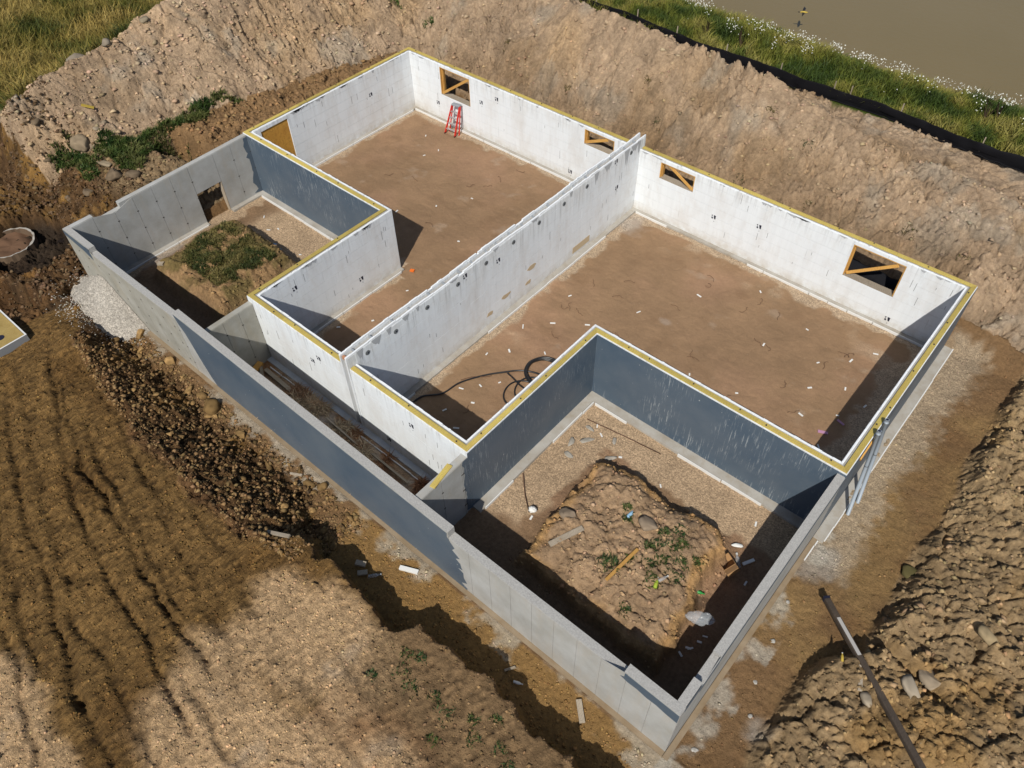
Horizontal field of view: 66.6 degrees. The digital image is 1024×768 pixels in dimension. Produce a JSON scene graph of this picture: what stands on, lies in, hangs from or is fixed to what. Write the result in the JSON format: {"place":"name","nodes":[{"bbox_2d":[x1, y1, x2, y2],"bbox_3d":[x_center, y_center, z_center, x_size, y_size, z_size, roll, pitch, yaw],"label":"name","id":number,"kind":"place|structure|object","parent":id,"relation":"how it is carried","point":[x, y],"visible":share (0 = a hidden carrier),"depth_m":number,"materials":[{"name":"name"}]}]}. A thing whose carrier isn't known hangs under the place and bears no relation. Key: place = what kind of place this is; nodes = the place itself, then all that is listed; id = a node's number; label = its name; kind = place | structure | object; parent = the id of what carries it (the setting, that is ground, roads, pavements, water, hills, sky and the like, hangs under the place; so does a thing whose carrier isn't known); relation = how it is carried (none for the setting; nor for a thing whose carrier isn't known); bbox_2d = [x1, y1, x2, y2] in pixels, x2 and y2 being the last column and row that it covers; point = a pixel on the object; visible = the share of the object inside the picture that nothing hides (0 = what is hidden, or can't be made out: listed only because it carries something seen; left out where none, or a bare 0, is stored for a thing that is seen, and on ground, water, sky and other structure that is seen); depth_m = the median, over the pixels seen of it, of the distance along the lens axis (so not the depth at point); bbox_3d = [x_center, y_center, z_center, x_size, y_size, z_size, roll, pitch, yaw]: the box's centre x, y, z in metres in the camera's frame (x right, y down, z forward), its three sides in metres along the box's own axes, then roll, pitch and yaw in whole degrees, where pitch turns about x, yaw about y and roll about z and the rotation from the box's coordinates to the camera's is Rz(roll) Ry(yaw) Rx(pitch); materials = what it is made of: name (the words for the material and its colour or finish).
{"place":"outdoors","nodes":[
{"label":"outdoors","id":0,"kind":"place"},
{"bbox_2d":[0,301,390,767],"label":"tracked ground","id":1,"kind":"structure","parent":0,"point":[32,330],"depth_m":19.48,"materials":[{"name":"soil"}]},
{"bbox_2d":[0,310,29,356],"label":"trailer box","id":2,"kind":"object","parent":1,"relation":"on","point":[13,336],"visible":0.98,"depth_m":26.30,"materials":[{"name":"brown wood"}]},
{"bbox_2d":[0,325,542,767],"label":"clods","id":3,"kind":"object","parent":1,"relation":"on","point":[528,765],"visible":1,"depth_m":19.08,"materials":[{"name":"soil"}]},
{"bbox_2d":[128,196,797,700],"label":"gravel floor","id":4,"kind":"structure","parent":0,"point":[502,528],"depth_m":22.60,"materials":[{"name":"soil"}]},
{"bbox_2d":[123,222,209,273],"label":"footing","id":5,"kind":"object","parent":4,"relation":"on","point":[133,267],"visible":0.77,"depth_m":30.55,"materials":[{"name":"grey"}]},
{"bbox_2d":[231,193,260,211],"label":"footing","id":6,"kind":"object","parent":4,"relation":"on","point":[245,202],"visible":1,"depth_m":32.46,"materials":[{"name":"concrete"}]},
{"bbox_2d":[264,368,299,397],"bbox_3d":[-7.559,0.005,25.778,2.001,0.040,0.140,34,58,27],"label":"board","id":7,"kind":"object","parent":4,"relation":"on","point":[277,379],"visible":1,"depth_m":25.89,"materials":[{"name":"wood"}]},
{"bbox_2d":[259,190,337,240],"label":"footing","id":8,"kind":"object","parent":4,"relation":"on","point":[320,229],"visible":0.57,"depth_m":31.75,"materials":[{"name":"grey"}]},
{"bbox_2d":[326,417,358,445],"bbox_3d":[-5.253,1.536,24.382,1.803,0.040,0.060,36,58,28],"label":"strip","id":9,"kind":"object","parent":4,"relation":"on","point":[340,430],"visible":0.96,"depth_m":24.43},
{"bbox_2d":[256,373,457,521],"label":"dirt","id":10,"kind":"structure","parent":4,"relation":"on","point":[310,402],"depth_m":24.59,"materials":[{"name":"soil"}]},
{"bbox_2d":[370,452,408,483],"bbox_3d":[-3.693,2.522,23.489,1.700,0.040,0.070,34,58,27],"label":"strip","id":11,"kind":"object","parent":4,"relation":"on","point":[390,468],"visible":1,"depth_m":23.46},
{"bbox_2d":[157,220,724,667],"bbox_3d":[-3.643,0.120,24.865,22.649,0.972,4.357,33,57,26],"label":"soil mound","id":12,"kind":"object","parent":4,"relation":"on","point":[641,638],"visible":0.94,"depth_m":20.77,"materials":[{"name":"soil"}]},
{"bbox_2d":[154,220,296,313],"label":"clods","id":13,"kind":"object","parent":12,"relation":"on","point":[213,292],"visible":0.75,"depth_m":28.44,"materials":[{"name":"soil"}]},
{"bbox_2d":[179,220,277,285],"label":"mound grass","id":14,"kind":"structure","parent":12,"relation":"on","point":[189,253],"depth_m":28.72,"materials":[{"name":"plant"}]},
{"bbox_2d":[548,525,583,546],"bbox_3d":[1.458,4.088,20.956,1.034,0.120,0.160,-21,52,-16],"label":"board","id":15,"kind":"object","parent":12,"relation":"on","point":[572,533],"visible":1,"depth_m":20.94,"materials":[{"name":"wood"}]},
{"bbox_2d":[559,507,575,519],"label":"boulder","id":16,"kind":"object","parent":12,"relation":"on","point":[564,512],"visible":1,"depth_m":21.36,"materials":[{"name":"stone"}]},
{"bbox_2d":[596,549,624,575],"bbox_3d":[2.552,4.649,20.273,0.767,0.452,0.929,-5,49,-3],"label":"weed tuft","id":17,"kind":"object","parent":12,"relation":"on","point":[611,558],"visible":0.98,"depth_m":20.31,"materials":[{"name":"plant"}]},
{"bbox_2d":[605,548,638,580],"bbox_3d":[2.848,4.654,20.150,1.285,0.089,0.090,-37,58,-27],"label":"lath","id":18,"kind":"object","parent":12,"relation":"on","point":[623,562],"visible":1,"depth_m":20.15,"materials":[{"name":"wood"}]},
{"bbox_2d":[507,458,743,667],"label":"clods","id":19,"kind":"object","parent":12,"relation":"on","point":[593,504],"visible":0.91,"depth_m":20.68,"materials":[{"name":"soil"}]},
{"bbox_2d":[638,515,657,530],"bbox_3d":[3.644,3.753,21.030,0.461,0.209,0.499,-6,49,-4],"label":"boulder","id":20,"kind":"object","parent":12,"relation":"on","point":[646,523],"visible":1,"depth_m":20.92,"materials":[{"name":"stone"}]},
{"bbox_2d":[642,570,662,588],"bbox_3d":[3.601,5.079,19.983,0.648,0.314,0.474,33,57,26],"label":"weed tuft","id":21,"kind":"object","parent":12,"relation":"on","point":[647,572],"visible":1,"depth_m":19.98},
{"bbox_2d":[654,554,670,568],"bbox_3d":[3.963,4.634,20.395,0.674,0.311,0.444,33,57,26],"label":"weed tuft","id":22,"kind":"object","parent":12,"relation":"on","point":[665,560],"visible":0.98,"depth_m":20.40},
{"bbox_2d":[650,537,675,557],"bbox_3d":[3.903,4.303,20.602,0.552,0.345,0.740,-23,52,-17],"label":"weed tuft","id":23,"kind":"object","parent":12,"relation":"on","point":[661,544],"visible":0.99,"depth_m":20.60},
{"bbox_2d":[657,527,673,538],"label":"weed tuft","id":24,"kind":"object","parent":12,"relation":"on","point":[665,530],"visible":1,"depth_m":20.82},
{"bbox_2d":[662,568,685,586],"bbox_3d":[4.159,5.021,20.113,0.714,0.364,0.480,33,57,26],"label":"weed tuft","id":25,"kind":"object","parent":12,"relation":"on","point":[676,573],"visible":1,"depth_m":20.09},
{"bbox_2d":[670,523,689,539],"bbox_3d":[4.495,3.993,20.884,0.549,0.403,0.541,33,57,26],"label":"weed tuft","id":26,"kind":"object","parent":12,"relation":"on","point":[676,529],"visible":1,"depth_m":20.90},
{"bbox_2d":[672,553,689,573],"bbox_3d":[4.457,4.682,20.336,0.584,0.366,0.548,33,57,26],"label":"weed tuft","id":27,"kind":"object","parent":12,"relation":"on","point":[683,562],"visible":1,"depth_m":20.34,"materials":[{"name":"plant"}]},
{"bbox_2d":[674,536,691,549],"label":"weed tuft","id":28,"kind":"object","parent":12,"relation":"on","point":[685,542],"visible":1,"depth_m":20.63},
{"bbox_2d":[473,397,593,512],"bbox_3d":[0.768,2.109,23.890,0.345,0.202,5.410,33,57,26],"label":"footing","id":29,"kind":"object","parent":4,"relation":"on","point":[527,460],"visible":1,"depth_m":23.74,"materials":[{"name":"grey"}]},
{"bbox_2d":[586,391,803,528],"bbox_3d":[5.402,2.246,23.664,7.697,0.202,0.369,33,57,26],"label":"footing","id":30,"kind":"object","parent":4,"relation":"on","point":[708,468],"visible":0.89,"depth_m":23.46,"materials":[{"name":"grey"}]},
{"bbox_2d":[720,553,739,576],"bbox_3d":[5.840,4.904,20.896,0.362,0.324,0.740,-34,23,6],"label":"cardboard box","id":31,"kind":"object","parent":4,"relation":"on","point":[731,568],"visible":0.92,"depth_m":20.82,"materials":[{"name":"brown"}]},
{"bbox_2d":[0,51,1023,767],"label":"ground","id":32,"kind":"structure","parent":0,"point":[906,495],"depth_m":21.14,"materials":[{"name":"soil"}]},
{"bbox_2d":[0,227,38,264],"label":"well ring","id":33,"kind":"object","parent":32,"relation":"on","point":[10,245],"visible":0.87,"depth_m":31.05,"materials":[{"name":"concrete"}]},
{"bbox_2d":[0,77,151,317],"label":"clods","id":34,"kind":"object","parent":32,"relation":"on","point":[42,284],"visible":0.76,"depth_m":31.44,"materials":[{"name":"soil"}]},
{"bbox_2d":[45,267,160,359],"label":"pebbles","id":35,"kind":"object","parent":32,"relation":"on","point":[82,313],"visible":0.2,"depth_m":27.38,"materials":[{"name":"stone"}]},
{"bbox_2d":[70,275,149,341],"bbox_3d":[-15.109,-2.226,27.833,5.600,2.394,2.373,33,57,26],"label":"gravel pile","id":36,"kind":"object","parent":32,"relation":"on","point":[106,308],"visible":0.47,"depth_m":27.47,"materials":[{"name":"gravel"}]},
{"bbox_2d":[105,167,122,180],"bbox_3d":[-15.834,-8.355,30.924,0.873,0.313,0.704,33,57,26],"label":"boulder","id":37,"kind":"object","parent":32,"relation":"on","point":[113,174],"visible":1,"depth_m":30.77,"materials":[{"name":"stone"}]},
{"bbox_2d":[125,170,140,178],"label":"boulder","id":38,"kind":"object","parent":32,"relation":"on","point":[133,173],"visible":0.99,"depth_m":30.62,"materials":[{"name":"stone"}]},
{"bbox_2d":[45,88,242,181],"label":"verge weeds","id":39,"kind":"object","parent":32,"relation":"on","point":[119,150],"visible":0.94,"depth_m":32.12,"materials":[{"name":"plant"}]},
{"bbox_2d":[68,134,261,269],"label":"concrete wall","id":40,"kind":"structure","parent":32,"relation":"on","point":[144,221],"depth_m":30.01,"materials":[{"name":"grey concrete"}]},
{"bbox_2d":[164,356,174,364],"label":"clod","id":41,"kind":"object","parent":32,"relation":"on","point":[169,360],"visible":1,"depth_m":26.54,"materials":[{"name":"soil"}]},
{"bbox_2d":[203,398,219,415],"bbox_3d":[-9.717,0.719,25.180,0.650,0.372,0.530,33,57,26],"label":"boulder","id":42,"kind":"object","parent":32,"relation":"on","point":[211,407],"visible":1,"depth_m":25.03,"materials":[{"name":"stone"}]},
{"bbox_2d":[70,332,366,559],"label":"clods","id":43,"kind":"object","parent":32,"relation":"on","point":[223,469],"visible":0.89,"depth_m":23.46,"materials":[{"name":"soil"}]},
{"bbox_2d":[204,301,270,366],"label":"concrete wall","id":44,"kind":"structure","parent":32,"relation":"on","point":[238,332],"depth_m":25.11,"materials":[{"name":"grey concrete"}]},
{"bbox_2d":[267,530,290,537],"bbox_3d":[-6.233,3.997,20.781,0.804,0.300,0.100,17,51,15],"label":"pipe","id":45,"kind":"object","parent":32,"relation":"on","point":[275,533],"visible":0.8,"depth_m":20.74,"materials":[{"name":"plastic"}]},
{"bbox_2d":[247,295,355,418],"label":"insulated wall","id":46,"kind":"structure","parent":32,"relation":"on","point":[305,354],"depth_m":24.47,"materials":[{"name":"concrete"}]},
{"bbox_2d":[303,480,315,488],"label":"clod","id":47,"kind":"object","parent":32,"relation":"on","point":[307,483],"visible":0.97,"depth_m":23.18,"materials":[{"name":"soil"}]},
{"bbox_2d":[243,132,390,235],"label":"insulated wall","id":48,"kind":"structure","parent":32,"relation":"on","point":[332,204],"depth_m":30.28,"materials":[{"name":"concrete"}]},
{"bbox_2d":[317,482,327,490],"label":"clod","id":49,"kind":"object","parent":32,"relation":"on","point":[322,486],"visible":1,"depth_m":23.08,"materials":[{"name":"soil"}]},
{"bbox_2d":[248,209,400,330],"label":"insulated wall","id":50,"kind":"structure","parent":32,"relation":"on","point":[310,292],"depth_m":27.10,"materials":[{"name":"concrete"}]},
{"bbox_2d":[244,47,414,163],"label":"insulated wall","id":51,"kind":"structure","parent":32,"relation":"on","point":[322,124],"depth_m":34.24,"materials":[{"name":"concrete"}]},
{"bbox_2d":[267,356,432,479],"bbox_3d":[-4.890,1.403,24.659,9.100,0.162,0.358,33,57,26],"label":"footing","id":52,"kind":"object","parent":32,"relation":"on","point":[413,467],"visible":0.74,"depth_m":24.56,"materials":[{"name":"grey"}]},
{"bbox_2d":[311,107,414,166],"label":"footing","id":53,"kind":"object","parent":32,"relation":"on","point":[359,139],"visible":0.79,"depth_m":35.59,"materials":[{"name":"grey"}]},
{"bbox_2d":[62,226,685,750],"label":"concrete wall","id":54,"kind":"structure","parent":32,"relation":"on","point":[646,706],"depth_m":20.67,"materials":[{"name":"grey concrete"}]},
{"bbox_2d":[147,331,664,756],"bbox_3d":[-6.144,2.476,23.764,25.500,0.150,0.129,33,57,26],"label":"footing","id":55,"kind":"object","parent":32,"relation":"on","point":[573,680],"visible":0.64,"depth_m":21.36,"materials":[{"name":"concrete"}]},
{"bbox_2d":[399,565,418,574],"bbox_3d":[-2.817,5.081,21.323,0.549,0.097,0.120,12,50,12],"label":"white block","id":56,"kind":"object","parent":32,"relation":"on","point":[408,569],"depth_m":21.29,"materials":[{"name":"white plastic"}]},
{"bbox_2d":[350,364,471,498],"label":"insulated wall","id":57,"kind":"structure","parent":32,"relation":"on","point":[427,443],"depth_m":22.37,"materials":[{"name":"concrete"}]},
{"bbox_2d":[415,454,471,525],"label":"concrete wall","id":58,"kind":"structure","parent":32,"relation":"on","point":[448,498],"depth_m":20.98,"materials":[{"name":"grey concrete"}]},
{"bbox_2d":[430,463,451,488],"bbox_3d":[-1.851,2.401,20.355,0.160,0.040,0.820,24,54,20],"label":"board","id":59,"kind":"object","parent":58,"relation":"on","point":[440,476],"visible":1,"depth_m":20.32,"materials":[{"name":"wood"}]},
{"bbox_2d":[432,701,456,727],"bbox_3d":[-1.579,7.442,17.736,0.669,0.149,0.564,33,57,26],"label":"weed tuft","id":60,"kind":"object","parent":32,"relation":"on","point":[447,715],"visible":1,"depth_m":17.73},
{"bbox_2d":[313,514,650,767],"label":"clods","id":61,"kind":"object","parent":32,"relation":"on","point":[491,669],"visible":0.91,"depth_m":19.72,"materials":[{"name":"soil"}]},
{"bbox_2d":[339,132,645,426],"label":"insulated wall","id":62,"kind":"structure","parent":32,"relation":"on","point":[408,345],"depth_m":26.35,"materials":[{"name":"concrete"}]},
{"bbox_2d":[413,106,573,181],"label":"footing","id":63,"kind":"object","parent":32,"relation":"on","point":[507,150],"visible":0.57,"depth_m":34.90,"materials":[{"name":"grey"}]},
{"bbox_2d":[0,0,1023,352],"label":"spoil heap","id":64,"kind":"object","parent":32,"relation":"on","point":[698,128],"visible":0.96,"depth_m":31.98,"materials":[{"name":"soil"}]},
{"bbox_2d":[66,53,83,61],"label":"boulder","id":65,"kind":"object","parent":64,"relation":"on","point":[75,55],"visible":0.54,"depth_m":32.69,"materials":[{"name":"stone"}]},
{"bbox_2d":[70,134,89,151],"bbox_3d":[-17.853,-10.039,32.199,0.829,0.495,0.787,6,49,7],"label":"boulder","id":66,"kind":"object","parent":64,"relation":"on","point":[80,142],"visible":1,"depth_m":32.00,"materials":[{"name":"stone"}]},
{"bbox_2d":[0,0,399,210],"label":"clods","id":67,"kind":"object","parent":64,"relation":"on","point":[103,122],"visible":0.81,"depth_m":33.52,"materials":[{"name":"soil"}]},
{"bbox_2d":[386,0,1023,324],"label":"clods","id":68,"kind":"object","parent":64,"relation":"on","point":[762,138],"visible":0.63,"depth_m":30.00,"materials":[{"name":"soil"}]},
{"bbox_2d":[402,209,634,399],"bbox_3d":[0.283,-2.875,28.246,0.273,0.182,14.270,33,57,26],"label":"footing","id":69,"kind":"object","parent":32,"relation":"on","point":[512,309],"visible":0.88,"depth_m":28.08,"materials":[{"name":"grey"}]},
{"bbox_2d":[409,47,628,179],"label":"insulated wall","id":70,"kind":"structure","parent":32,"relation":"on","point":[548,136],"depth_m":33.53,"materials":[{"name":"concrete"}]},
{"bbox_2d":[439,67,469,106],"bbox_3d":[-2.446,-13.300,34.772,1.798,1.300,0.283,33,57,26],"label":"window frame","id":71,"kind":"structure","parent":70,"relation":"in","point":[445,92],"depth_m":35.08,"materials":[{"name":"wood"}]},
{"bbox_2d":[584,129,614,153],"bbox_3d":[3.554,-9.675,31.061,1.448,0.660,0.283,33,57,26],"label":"window frame","id":72,"kind":"structure","parent":70,"relation":"in","point":[593,143],"depth_m":31.23,"materials":[{"name":"wood"}]},
{"bbox_2d":[466,325,596,507],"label":"insulated wall","id":73,"kind":"structure","parent":32,"relation":"on","point":[508,437],"depth_m":22.67,"materials":[{"name":"concrete"}]},
{"bbox_2d":[576,699,584,723],"bbox_3d":[1.648,7.876,18.779,0.140,0.060,0.552,-5,49,-3],"label":"board","id":74,"kind":"object","parent":32,"relation":"on","point":[580,711],"visible":1,"depth_m":18.75,"materials":[{"name":"wood"}]},
{"bbox_2d":[412,53,975,342],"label":"insulated wall","id":75,"kind":"structure","parent":32,"relation":"on","point":[804,250],"depth_m":27.78,"materials":[{"name":"concrete"}]},
{"bbox_2d":[659,162,694,191],"bbox_3d":[6.317,-7.885,29.496,1.498,0.697,0.283,33,57,26],"label":"window frame","id":76,"kind":"structure","parent":75,"relation":"in","point":[683,184],"depth_m":29.61,"materials":[{"name":"wood"}]},
{"bbox_2d":[842,244,906,296],"bbox_3d":[12.256,-3.888,26.308,1.798,1.340,0.283,33,57,26],"label":"window frame","id":77,"kind":"structure","parent":75,"relation":"in","point":[851,274],"depth_m":26.58,"materials":[{"name":"wood"}]},
{"bbox_2d":[592,324,846,526],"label":"insulated wall","id":78,"kind":"structure","parent":32,"relation":"on","point":[794,474],"depth_m":22.39,"materials":[{"name":"concrete"}]},
{"bbox_2d":[662,537,817,760],"bbox_3d":[6.011,6.543,19.946,0.175,0.157,7.543,33,57,26],"label":"footing","id":79,"kind":"object","parent":32,"relation":"on","point":[731,660],"visible":1,"depth_m":19.67,"materials":[{"name":"grey"}]},
{"bbox_2d":[670,473,844,743],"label":"concrete wall","id":80,"kind":"structure","parent":32,"relation":"on","point":[694,692],"depth_m":18.42,"materials":[{"name":"concrete"}]},
{"bbox_2d":[631,207,924,347],"bbox_3d":[9.523,-4.139,29.132,12.277,0.182,0.226,33,57,26],"label":"footing","id":81,"kind":"object","parent":32,"relation":"on","point":[874,322],"visible":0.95,"depth_m":28.64,"materials":[{"name":"grey"}]},
{"bbox_2d":[682,336,1021,767],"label":"clods","id":82,"kind":"object","parent":32,"relation":"on","point":[821,691],"visible":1,"depth_m":21.36,"materials":[{"name":"soil"}]},
{"bbox_2d":[846,429,881,515],"bbox_3d":[9.591,2.465,21.311,0.120,3.025,0.799,6,49,6],"label":"drain pipe","id":83,"kind":"object","parent":32,"relation":"on","point":[866,465],"visible":1,"depth_m":21.20,"materials":[{"name":"grey"}]},
{"bbox_2d":[856,418,889,503],"bbox_3d":[9.955,2.174,21.575,0.120,2.995,0.797,2,49,3],"label":"drain pipe","id":84,"kind":"object","parent":32,"relation":"on","point":[874,455],"visible":0.93,"depth_m":21.49,"materials":[{"name":"grey"}]},
{"bbox_2d":[848,258,898,290],"bbox_3d":[12.822,-3.513,27.473,2.807,0.551,1.059,33,57,26],"label":"black sheet","id":85,"kind":"object","parent":32,"relation":"on","point":[881,278],"visible":0.18,"depth_m":27.66,"materials":[{"name":"plastic"}]},
{"bbox_2d":[813,346,953,542],"bbox_3d":[11.741,1.534,24.157,0.325,0.172,9.848,33,57,26],"label":"footing","id":86,"kind":"object","parent":32,"relation":"on","point":[827,526],"visible":0.87,"depth_m":24.11,"materials":[{"name":"grey"}]},
{"bbox_2d":[818,286,976,528],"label":"insulated wall","id":87,"kind":"structure","parent":32,"relation":"on","point":[905,386],"depth_m":22.26,"materials":[{"name":"concrete"}]},
{"bbox_2d":[316,110,922,461],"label":"dirt floor","id":88,"kind":"structure","parent":0,"point":[666,270],"depth_m":27.94,"materials":[{"name":"soil"}]},
{"bbox_2d":[311,267,403,333],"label":"footing","id":89,"kind":"object","parent":88,"relation":"on","point":[352,304],"visible":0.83,"depth_m":28.39,"materials":[{"name":"grey"}]},
{"bbox_2d":[444,102,461,137],"bbox_3d":[-2.646,-11.983,35.344,0.680,1.353,0.700,33,57,26],"label":"step ladder","id":90,"kind":"object","parent":88,"relation":"on","point":[458,113],"visible":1,"depth_m":35.30,"materials":[{"name":"red"}]},
{"bbox_2d":[412,356,555,403],"bbox_3d":[-0.632,0.321,25.351,5.246,0.208,2.008,-16,50,-12],"label":"hose","id":91,"kind":"object","parent":88,"relation":"on","point":[537,359],"visible":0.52,"depth_m":25.87,"materials":[{"name":"black rubber"}]},
{"bbox_2d":[579,0,1023,156],"bbox_3d":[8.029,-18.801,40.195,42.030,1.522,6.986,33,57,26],"label":"pond bank","id":92,"kind":"structure","parent":0,"point":[821,69],"depth_m":33.40,"materials":[{"name":"plant"}]},
{"bbox_2d":[579,0,1023,172],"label":"silt fence","id":93,"kind":"object","parent":92,"relation":"on","point":[1003,158],"visible":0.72,"depth_m":32.87,"materials":[{"name":"black fabric"}]},
{"bbox_2d":[702,21,1004,118],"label":"dock stalks","id":94,"kind":"object","parent":92,"relation":"on","point":[741,41],"visible":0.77,"depth_m":32.12,"materials":[{"name":"brown"}]},
{"bbox_2d":[685,0,1023,118],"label":"white flowers","id":95,"kind":"object","parent":92,"relation":"on","point":[863,58],"visible":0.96,"depth_m":35.01,"materials":[{"name":"plant"}]},
{"bbox_2d":[687,0,1023,107],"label":"pond water","id":96,"kind":"structure","parent":0,"point":[972,44],"depth_m":39.38,"materials":[{"name":"liquid"}]},
{"bbox_2d":[747,377,1023,767],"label":"clay bank","id":97,"kind":"structure","parent":0,"point":[828,703],"depth_m":18.64,"materials":[{"name":"soil"}]},
{"bbox_2d":[860,692,871,707],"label":"boulder","id":98,"kind":"object","parent":97,"relation":"on","point":[866,698],"visible":1,"depth_m":17.96,"materials":[{"name":"stone"}]},
{"bbox_2d":[822,595,925,767],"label":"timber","id":99,"kind":"object","parent":97,"relation":"on","point":[911,750],"visible":1,"depth_m":18.00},
{"bbox_2d":[902,564,916,578],"bbox_3d":[10.687,5.077,21.025,0.392,0.153,0.409,33,57,26],"label":"boulder","id":100,"kind":"object","parent":97,"relation":"on","point":[908,571],"visible":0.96,"depth_m":21.00,"materials":[{"name":"stone"}]},
{"bbox_2d":[901,674,920,698],"bbox_3d":[9.281,7.077,18.125,0.324,0.193,0.626,-11,50,-9],"label":"boulder","id":101,"kind":"object","parent":97,"relation":"on","point":[909,686],"visible":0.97,"depth_m":18.11,"materials":[{"name":"stone"}]},
{"bbox_2d":[802,383,1023,767],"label":"clods","id":102,"kind":"object","parent":97,"relation":"on","point":[963,687],"visible":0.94,"depth_m":19.10,"materials":[{"name":"soil"}]},
{"bbox_2d":[918,670,940,690],"bbox_3d":[9.909,6.956,18.474,0.560,0.178,0.534,33,57,26],"label":"boulder","id":103,"kind":"object","parent":97,"relation":"on","point":[929,681],"visible":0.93,"depth_m":18.41,"materials":[{"name":"stone"}]},
{"bbox_2d":[978,625,998,645],"bbox_3d":[11.513,6.112,18.896,0.343,0.319,0.534,-24,53,-18],"label":"boulder","id":104,"kind":"object","parent":97,"relation":"on","point":[987,635],"visible":0.97,"depth_m":18.78,"materials":[{"name":"stone"}]},
{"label":"field","id":105,"kind":"structure","parent":0,"visible":0},
{"bbox_2d":[0,0,163,107],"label":"field grass","id":106,"kind":"structure","parent":105,"relation":"on","point":[40,37],"depth_m":37.52,"materials":[{"name":"plant"}]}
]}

